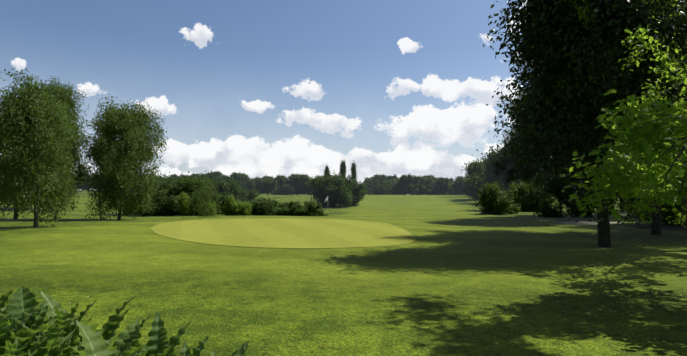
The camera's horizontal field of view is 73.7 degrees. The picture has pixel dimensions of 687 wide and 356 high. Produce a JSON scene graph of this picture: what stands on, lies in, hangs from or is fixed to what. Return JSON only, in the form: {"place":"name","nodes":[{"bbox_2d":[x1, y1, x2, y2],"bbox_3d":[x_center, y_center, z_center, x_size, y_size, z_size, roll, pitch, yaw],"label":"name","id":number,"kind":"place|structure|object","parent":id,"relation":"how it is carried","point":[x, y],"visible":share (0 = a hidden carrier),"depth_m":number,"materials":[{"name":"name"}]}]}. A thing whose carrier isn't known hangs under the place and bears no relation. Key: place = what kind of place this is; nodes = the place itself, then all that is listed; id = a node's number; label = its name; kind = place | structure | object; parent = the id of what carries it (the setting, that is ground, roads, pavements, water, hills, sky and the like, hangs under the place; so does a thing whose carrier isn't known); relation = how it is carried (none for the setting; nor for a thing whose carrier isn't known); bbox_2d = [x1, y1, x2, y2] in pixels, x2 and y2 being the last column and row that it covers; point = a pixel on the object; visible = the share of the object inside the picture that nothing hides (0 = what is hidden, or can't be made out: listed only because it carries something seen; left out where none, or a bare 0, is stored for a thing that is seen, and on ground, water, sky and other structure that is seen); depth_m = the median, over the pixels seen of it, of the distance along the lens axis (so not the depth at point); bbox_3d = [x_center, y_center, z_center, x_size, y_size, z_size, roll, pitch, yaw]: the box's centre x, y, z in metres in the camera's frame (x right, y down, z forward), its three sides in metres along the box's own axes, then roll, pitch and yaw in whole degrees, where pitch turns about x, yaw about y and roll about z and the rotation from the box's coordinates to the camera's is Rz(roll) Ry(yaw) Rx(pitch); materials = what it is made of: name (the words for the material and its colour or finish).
{"place":"outdoors","nodes":[
{"label":"outdoors","id":0,"kind":"place"},
{"bbox_2d":[0,0,684,194],"label":"sky","id":1,"kind":"structure","parent":0,"point":[259,88],"materials":[{"name":"blue"}]},
{"bbox_2d":[0,190,686,355],"bbox_3d":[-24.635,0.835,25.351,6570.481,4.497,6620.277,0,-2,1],"label":"ground","id":2,"kind":"structure","parent":0,"point":[459,276],"depth_m":9.72,"materials":[{"name":"green plant"}]},
{"bbox_2d":[0,81,56,218],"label":"birch","id":3,"kind":"object","parent":2,"relation":"on","point":[5,188],"visible":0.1,"depth_m":35.66,"materials":[{"name":"green plant"}]},
{"bbox_2d":[0,66,84,227],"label":"birch","id":4,"kind":"object","parent":2,"relation":"on","point":[32,118],"visible":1,"depth_m":25.57,"materials":[{"name":"green plant"}]},
{"bbox_2d":[25,76,92,219],"bbox_3d":[-22.791,-2.362,36.302,5.747,11.835,6.344,-2,-3,34],"label":"birch","id":5,"kind":"object","parent":2,"relation":"on","point":[81,168],"visible":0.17,"depth_m":36.48,"materials":[{"name":"green plant"}]},
{"bbox_2d":[80,177,93,189],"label":"tree","id":6,"kind":"object","parent":2,"relation":"on","point":[85,187],"visible":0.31,"depth_m":117.77,"materials":[{"name":"green plant"}]},
{"bbox_2d":[82,166,114,219],"bbox_3d":[-19.618,1.695,37.429,3.189,6.014,3.478,1,-3,-28],"label":"birch","id":7,"kind":"object","parent":2,"relation":"on","point":[95,199],"visible":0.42,"depth_m":36.86,"materials":[{"name":"green plant"}]},
{"bbox_2d":[76,94,168,219],"bbox_3d":[-17.540,-1.522,36.617,6.574,10.318,7.183,1,-3,-24],"label":"birch","id":8,"kind":"object","parent":2,"relation":"on","point":[110,152],"visible":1,"depth_m":35.65,"materials":[{"name":"green plant"}]},
{"bbox_2d":[0,287,248,355],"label":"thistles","id":9,"kind":"object","parent":2,"relation":"on","point":[23,325],"visible":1,"depth_m":2.50,"materials":[{"name":"green plant"}]},
{"bbox_2d":[117,181,165,214],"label":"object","id":10,"kind":"object","parent":2,"relation":"on","point":[132,191],"depth_m":49.64,"materials":[{"name":"green plant"}]},
{"bbox_2d":[137,200,159,216],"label":"hedge","id":11,"kind":"object","parent":2,"relation":"on","point":[150,212],"visible":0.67,"depth_m":44.75,"materials":[{"name":"green plant"}]},
{"bbox_2d":[132,185,166,208],"bbox_3d":[-19.825,2.712,47.800,5.034,4.552,4.518,-2,-3,44],"label":"shrub","id":12,"kind":"object","parent":2,"relation":"on","point":[159,194],"visible":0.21,"depth_m":46.76,"materials":[{"name":"green plant"}]},
{"bbox_2d":[153,187,172,210],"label":"hedge","id":13,"kind":"object","parent":2,"relation":"on","point":[165,190],"visible":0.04,"depth_m":47.71,"materials":[{"name":"green plant"}]},
{"bbox_2d":[150,171,181,187],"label":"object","id":14,"kind":"object","parent":2,"relation":"on","point":[165,178],"visible":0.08,"depth_m":51.31,"materials":[{"name":"green plant"}]},
{"bbox_2d":[156,193,190,215],"bbox_3d":[-17.174,3.008,46.332,3.859,2.990,4.299,-1,-2,13],"label":"bush","id":15,"kind":"object","parent":2,"relation":"on","point":[167,206],"visible":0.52,"depth_m":45.31,"materials":[{"name":"green plant"}]},
{"bbox_2d":[160,172,208,213],"bbox_3d":[-16.547,2.004,48.657,5.037,5.275,5.964,2,-3,-44],"label":"tree","id":16,"kind":"object","parent":2,"relation":"on","point":[184,185],"visible":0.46,"depth_m":47.56,"materials":[{"name":"green plant"}]},
{"bbox_2d":[175,191,194,215],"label":"hedge","id":17,"kind":"object","parent":2,"relation":"on","point":[184,202],"visible":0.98,"depth_m":44.32,"materials":[{"name":"green plant"}]},
{"bbox_2d":[189,202,202,215],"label":"hedge","id":18,"kind":"object","parent":2,"relation":"on","point":[192,213],"visible":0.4,"depth_m":44.55,"materials":[{"name":"green plant"}]},
{"bbox_2d":[188,175,217,217],"bbox_3d":[-11.836,2.010,38.605,2.551,4.811,2.782,0,-2,9],"label":"birch","id":19,"kind":"object","parent":2,"relation":"on","point":[200,196],"visible":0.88,"depth_m":38.54,"materials":[{"name":"green plant"}]},
{"bbox_2d":[188,189,221,215],"bbox_3d":[-13.995,2.589,46.506,3.585,3.265,4.245,0,-2,-4],"label":"hedge","id":20,"kind":"object","parent":2,"relation":"on","point":[216,198],"visible":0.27,"depth_m":45.70,"materials":[{"name":"green plant"}]},
{"bbox_2d":[199,200,217,215],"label":"hedge","id":21,"kind":"object","parent":2,"relation":"on","point":[213,211],"visible":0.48,"depth_m":44.24,"materials":[{"name":"green plant"}]},
{"bbox_2d":[199,170,223,180],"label":"tree","id":22,"kind":"object","parent":2,"relation":"on","point":[215,173],"visible":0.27,"depth_m":175.96,"materials":[{"name":"green plant"}]},
{"bbox_2d":[193,171,240,195],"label":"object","id":23,"kind":"object","parent":2,"relation":"on","point":[222,186],"visible":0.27,"depth_m":53.67,"materials":[{"name":"green plant"}]},
{"bbox_2d":[218,191,234,213],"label":"hedge","id":24,"kind":"object","parent":2,"relation":"on","point":[223,197],"visible":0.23,"depth_m":48.33,"materials":[{"name":"green plant"}]},
{"bbox_2d":[223,205,231,215],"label":"hedge","id":25,"kind":"object","parent":2,"relation":"on","point":[227,211],"visible":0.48,"depth_m":44.30,"materials":[{"name":"green plant"}]},
{"bbox_2d":[223,194,234,213],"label":"hedge","id":26,"kind":"object","parent":2,"relation":"on","point":[230,200],"visible":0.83,"depth_m":44.36,"materials":[{"name":"green plant"}]},
{"bbox_2d":[217,179,243,201],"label":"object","id":27,"kind":"object","parent":2,"relation":"on","point":[236,194],"visible":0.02,"depth_m":56.77,"materials":[{"name":"green plant"}]},
{"bbox_2d":[229,200,242,214],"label":"hedge","id":28,"kind":"object","parent":2,"relation":"on","point":[235,210],"visible":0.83,"depth_m":44.14,"materials":[{"name":"green plant"}]},
{"bbox_2d":[229,172,246,179],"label":"tree","id":29,"kind":"object","parent":2,"relation":"on","point":[235,175],"visible":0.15,"depth_m":178.90,"materials":[{"name":"green plant"}]},
{"bbox_2d":[236,174,250,187],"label":"tree","id":30,"kind":"object","parent":2,"relation":"on","point":[243,178],"visible":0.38,"depth_m":173.34,"materials":[{"name":"green plant"}]},
{"bbox_2d":[238,200,252,214],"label":"hedge","id":31,"kind":"object","parent":2,"relation":"on","point":[246,208],"visible":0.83,"depth_m":44.18,"materials":[{"name":"green plant"}]},
{"bbox_2d":[239,186,259,202],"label":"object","id":32,"kind":"object","parent":2,"relation":"on","point":[252,195],"visible":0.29,"depth_m":59.81,"materials":[{"name":"green plant"}]},
{"bbox_2d":[244,178,255,191],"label":"tree","id":33,"kind":"object","parent":2,"relation":"on","point":[250,184],"visible":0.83,"depth_m":173.73,"materials":[{"name":"green plant"}]},
{"bbox_2d":[254,178,262,193],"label":"tree","id":34,"kind":"object","parent":2,"relation":"on","point":[257,180],"visible":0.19,"depth_m":177.22,"materials":[{"name":"green plant"}]},
{"bbox_2d":[253,180,265,193],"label":"tree","id":35,"kind":"object","parent":2,"relation":"on","point":[259,184],"visible":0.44,"depth_m":158.41,"materials":[{"name":"green plant"}]},
{"bbox_2d":[251,199,273,214],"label":"hedge","id":36,"kind":"object","parent":2,"relation":"on","point":[258,204],"visible":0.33,"depth_m":45.01,"materials":[{"name":"green plant"}]},
{"bbox_2d":[246,195,281,214],"bbox_3d":[-8.526,3.161,47.127,4.109,3.150,4.056,-2,-3,32],"label":"shrub","id":37,"kind":"object","parent":2,"relation":"on","point":[275,202],"visible":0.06,"depth_m":46.93,"materials":[{"name":"green plant"}]},
{"bbox_2d":[257,203,274,215],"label":"hedge","id":38,"kind":"object","parent":2,"relation":"on","point":[268,208],"visible":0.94,"depth_m":44.54,"materials":[{"name":"green plant"}]},
{"bbox_2d":[262,175,273,193],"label":"tree","id":39,"kind":"object","parent":2,"relation":"on","point":[268,177],"visible":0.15,"depth_m":192.14,"materials":[{"name":"green plant"}]},
{"bbox_2d":[259,178,277,194],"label":"tree","id":40,"kind":"object","parent":2,"relation":"on","point":[268,186],"visible":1,"depth_m":155.22,"materials":[{"name":"green plant"}]},
{"bbox_2d":[273,178,283,194],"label":"tree","id":41,"kind":"object","parent":2,"relation":"on","point":[278,186],"visible":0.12,"depth_m":170.41,"materials":[{"name":"green plant"}]},
{"bbox_2d":[274,175,290,194],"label":"tree","id":42,"kind":"object","parent":2,"relation":"on","point":[282,179],"visible":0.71,"depth_m":170.75,"materials":[{"name":"green plant"}]},
{"bbox_2d":[273,206,292,215],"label":"hedge","id":43,"kind":"object","parent":2,"relation":"on","point":[281,211],"visible":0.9,"depth_m":44.72,"materials":[{"name":"green plant"}]},
{"bbox_2d":[151,218,415,247],"bbox_3d":[-4.189,2.764,25.515,14.918,0.186,19.441,0,-2,1],"label":"putting green","id":44,"kind":"object","parent":2,"relation":"on","point":[296,233],"visible":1,"depth_m":21.58,"materials":[{"name":"green plant"}]},
{"bbox_2d":[282,182,292,194],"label":"tree","id":45,"kind":"object","parent":2,"relation":"on","point":[287,192],"visible":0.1,"depth_m":173.31,"materials":[{"name":"green plant"}]},
{"bbox_2d":[282,201,299,209],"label":"hedge","id":46,"kind":"object","parent":2,"relation":"on","point":[285,204],"visible":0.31,"depth_m":48.26,"materials":[{"name":"green plant"}]},
{"bbox_2d":[288,187,293,194],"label":"tree","id":47,"kind":"object","parent":2,"relation":"on","point":[290,189],"visible":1,"depth_m":161.11,"materials":[{"name":"green plant"}]},
{"bbox_2d":[285,173,300,194],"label":"tree","id":48,"kind":"object","parent":2,"relation":"on","point":[289,180],"visible":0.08,"depth_m":173.75,"materials":[{"name":"green plant"}]},
{"bbox_2d":[288,204,302,215],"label":"hedge","id":49,"kind":"object","parent":2,"relation":"on","point":[293,208],"visible":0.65,"depth_m":44.67,"materials":[{"name":"green plant"}]},
{"bbox_2d":[290,173,310,194],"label":"tree","id":50,"kind":"object","parent":2,"relation":"on","point":[299,180],"visible":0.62,"depth_m":166.75,"materials":[{"name":"green plant"}]},
{"bbox_2d":[300,182,311,194],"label":"tree","id":51,"kind":"object","parent":2,"relation":"on","point":[305,188],"visible":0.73,"depth_m":163.45,"materials":[{"name":"green plant"}]},
{"bbox_2d":[293,206,319,215],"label":"hedge","id":52,"kind":"object","parent":2,"relation":"on","point":[306,209],"visible":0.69,"depth_m":44.05,"materials":[{"name":"green plant"}]},
{"bbox_2d":[304,199,321,215],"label":"hedge","id":53,"kind":"object","parent":2,"relation":"on","point":[311,204],"visible":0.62,"depth_m":44.46,"materials":[{"name":"green plant"}]},
{"bbox_2d":[314,209,328,215],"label":"hedge","id":54,"kind":"object","parent":2,"relation":"on","point":[320,212],"visible":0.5,"depth_m":45.06,"materials":[{"name":"green plant"}]},
{"bbox_2d":[323,164,330,177],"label":"tree","id":55,"kind":"object","parent":2,"relation":"on","point":[326,168],"visible":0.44,"depth_m":94.92,"materials":[{"name":"green plant"}]},
{"bbox_2d":[307,171,355,207],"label":"clump","id":56,"kind":"object","parent":2,"relation":"on","point":[336,190],"visible":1,"depth_m":74.55,"materials":[{"name":"green plant"}]},
{"bbox_2d":[339,158,346,177],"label":"poplar","id":57,"kind":"object","parent":2,"relation":"on","point":[342,166],"visible":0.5,"depth_m":97.71,"materials":[{"name":"green plant"}]},
{"bbox_2d":[350,160,356,180],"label":"tree","id":58,"kind":"object","parent":2,"relation":"on","point":[353,171],"visible":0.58,"depth_m":100.86,"materials":[{"name":"green plant"}]},
{"bbox_2d":[343,179,367,205],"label":"clump","id":59,"kind":"object","parent":2,"relation":"on","point":[357,191],"visible":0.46,"depth_m":78.01,"materials":[{"name":"green plant"}]},
{"bbox_2d":[363,177,379,193],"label":"tree","id":60,"kind":"object","parent":2,"relation":"on","point":[370,183],"visible":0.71,"depth_m":229.92,"materials":[{"name":"green plant"}]},
{"bbox_2d":[371,186,377,194],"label":"tree","id":61,"kind":"object","parent":2,"relation":"on","point":[375,190],"visible":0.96,"depth_m":188.97,"materials":[{"name":"green plant"}]},
{"bbox_2d":[371,173,387,185],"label":"tree","id":62,"kind":"object","parent":2,"relation":"on","point":[382,178],"visible":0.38,"depth_m":236.53,"materials":[{"name":"green plant"}]},
{"bbox_2d":[378,185,386,194],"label":"tree","id":63,"kind":"object","parent":2,"relation":"on","point":[382,189],"visible":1,"depth_m":175.09,"materials":[{"name":"green plant"}]},
{"bbox_2d":[382,181,391,194],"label":"tree","id":64,"kind":"object","parent":2,"relation":"on","point":[388,186],"visible":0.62,"depth_m":185.99,"materials":[{"name":"green plant"}]},
{"bbox_2d":[386,174,396,180],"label":"tree","id":65,"kind":"object","parent":2,"relation":"on","point":[390,177],"visible":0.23,"depth_m":219.35,"materials":[{"name":"green plant"}]},
{"bbox_2d":[390,184,400,194],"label":"tree","id":66,"kind":"object","parent":2,"relation":"on","point":[393,190],"visible":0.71,"depth_m":179.35,"materials":[{"name":"green plant"}]},
{"bbox_2d":[394,181,413,194],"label":"tree","id":67,"kind":"object","parent":2,"relation":"on","point":[398,185],"visible":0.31,"depth_m":176.78,"materials":[{"name":"green plant"}]},
{"bbox_2d":[393,173,421,194],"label":"tree","id":68,"kind":"object","parent":2,"relation":"on","point":[405,180],"visible":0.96,"depth_m":176.46,"materials":[{"name":"green plant"}]},
{"bbox_2d":[415,176,433,194],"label":"tree","id":69,"kind":"object","parent":2,"relation":"on","point":[424,186],"visible":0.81,"depth_m":192.01,"materials":[{"name":"green plant"}]},
{"bbox_2d":[420,182,434,194],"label":"tree","id":70,"kind":"object","parent":2,"relation":"on","point":[430,192],"visible":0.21,"depth_m":196.57,"materials":[{"name":"green plant"}]},
{"bbox_2d":[423,174,438,178],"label":"tree","id":71,"kind":"object","parent":2,"relation":"on","point":[428,176],"visible":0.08,"depth_m":215.04,"materials":[{"name":"green plant"}]},
{"bbox_2d":[432,180,438,194],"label":"tree","id":72,"kind":"object","parent":2,"relation":"on","point":[434,188],"visible":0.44,"depth_m":198.34,"materials":[{"name":"green plant"}]},
{"bbox_2d":[435,177,450,194],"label":"tree","id":73,"kind":"object","parent":2,"relation":"on","point":[443,185],"visible":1,"depth_m":185.22,"materials":[{"name":"green plant"}]},
{"bbox_2d":[436,180,453,194],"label":"tree","id":74,"kind":"object","parent":2,"relation":"on","point":[450,191],"visible":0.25,"depth_m":193.63,"materials":[{"name":"green plant"}]},
{"bbox_2d":[451,175,465,194],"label":"tree","id":75,"kind":"object","parent":2,"relation":"on","point":[458,182],"visible":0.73,"depth_m":182.37,"materials":[{"name":"green plant"}]},
{"bbox_2d":[461,182,471,195],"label":"tree","id":76,"kind":"object","parent":2,"relation":"on","point":[464,188],"visible":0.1,"depth_m":134.58,"materials":[{"name":"green plant"}]},
{"bbox_2d":[464,178,472,189],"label":"tree","id":77,"kind":"object","parent":2,"relation":"on","point":[467,181],"visible":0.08,"depth_m":131.47,"materials":[{"name":"green plant"}]},
{"bbox_2d":[461,157,493,199],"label":"tree","id":78,"kind":"object","parent":2,"relation":"on","point":[474,167],"visible":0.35,"depth_m":101.91,"materials":[{"name":"green plant"}]},
{"bbox_2d":[473,182,521,214],"bbox_3d":[17.291,2.777,51.655,5.453,4.931,4.895,-2,-3,44],"label":"bush","id":79,"kind":"object","parent":2,"relation":"on","point":[493,200],"visible":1,"depth_m":50.77,"materials":[{"name":"green plant"}]},
{"bbox_2d":[464,145,535,194],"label":"tree","id":80,"kind":"object","parent":2,"relation":"on","point":[490,168],"visible":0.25,"depth_m":88.54,"materials":[{"name":"green plant"}]},
{"bbox_2d":[491,128,542,192],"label":"tree","id":81,"kind":"object","parent":2,"relation":"on","point":[511,173],"visible":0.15,"depth_m":84.93,"materials":[{"name":"green plant"}]},
{"bbox_2d":[508,179,540,205],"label":"bush","id":82,"kind":"object","parent":2,"relation":"on","point":[521,189],"visible":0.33,"depth_m":73.69,"materials":[{"name":"green plant"}]},
{"bbox_2d":[500,92,562,210],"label":"tree","id":83,"kind":"object","parent":2,"relation":"on","point":[526,176],"visible":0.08,"depth_m":66.46,"materials":[{"name":"green plant"}]},
{"bbox_2d":[513,190,558,211],"bbox_3d":[24.572,3.454,59.550,6.164,4.725,6.084,-1,-3,20],"label":"bush","id":84,"kind":"object","parent":2,"relation":"on","point":[531,200],"visible":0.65,"depth_m":58.39,"materials":[{"name":"green plant"}]},
{"bbox_2d":[498,17,589,209],"bbox_3d":[20.768,-6.396,40.394,12.122,20.622,11.993,1,-3,-27],"label":"tree","id":85,"kind":"object","parent":2,"relation":"on","point":[550,169],"depth_m":42.07,"materials":[{"name":"green plant"}]},
{"bbox_2d":[532,171,596,217],"bbox_3d":[21.705,1.714,43.802,6.507,5.755,5.495,1,-3,-28],"label":"bush","id":86,"kind":"object","parent":2,"relation":"on","point":[553,212],"visible":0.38,"depth_m":43.34,"materials":[{"name":"green plant"}]},
{"bbox_2d":[483,0,686,246],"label":"tree","id":87,"kind":"object","parent":2,"relation":"on","point":[579,53],"visible":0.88,"depth_m":16.55,"materials":[{"name":"green plant"}]},
{"bbox_2d":[555,221,621,224],"bbox_3d":[18.001,3.278,33.578,5.522,0.043,3.923,2,-3,-34],"label":"bunker","id":88,"kind":"object","parent":2,"relation":"on","point":[581,222],"visible":0.75,"depth_m":33.73},
{"bbox_2d":[558,151,660,215],"bbox_3d":[29.953,-5.382,49.154,13.503,19.546,17.079,-2,-3,36],"label":"tree","id":89,"kind":"object","parent":2,"relation":"on","point":[610,203],"depth_m":47.13,"materials":[{"name":"green plant"}]},
{"bbox_2d":[538,0,686,236],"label":"tree","id":90,"kind":"object","parent":2,"relation":"on","point":[643,31],"visible":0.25,"depth_m":15.43,"materials":[{"name":"green plant"}]},
{"bbox_2d":[547,1,686,234],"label":"tree","id":91,"kind":"object","parent":2,"relation":"on","point":[656,227],"depth_m":23.82,"materials":[{"name":"green plant"}]},
{"bbox_2d":[561,89,686,223],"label":"tree","id":92,"kind":"object","parent":2,"relation":"on","point":[643,170],"visible":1,"depth_m":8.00,"materials":[{"name":"green plant"}]},
{"bbox_2d":[610,193,666,220],"bbox_3d":[25.594,2.562,37.117,5.679,4.410,5.753,1,-3,-27],"label":"bush","id":93,"kind":"object","parent":2,"relation":"on","point":[638,214],"visible":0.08,"depth_m":37.13,"materials":[{"name":"green plant"}]},
{"bbox_2d":[627,223,685,230],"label":"bunker","id":94,"kind":"object","parent":2,"relation":"on","point":[666,227],"visible":0.6,"depth_m":28.60},
{"bbox_2d":[661,204,684,225],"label":"bush","id":95,"kind":"object","parent":2,"relation":"on","point":[664,215],"visible":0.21,"depth_m":29.79,"materials":[{"name":"green plant"}]}
]}

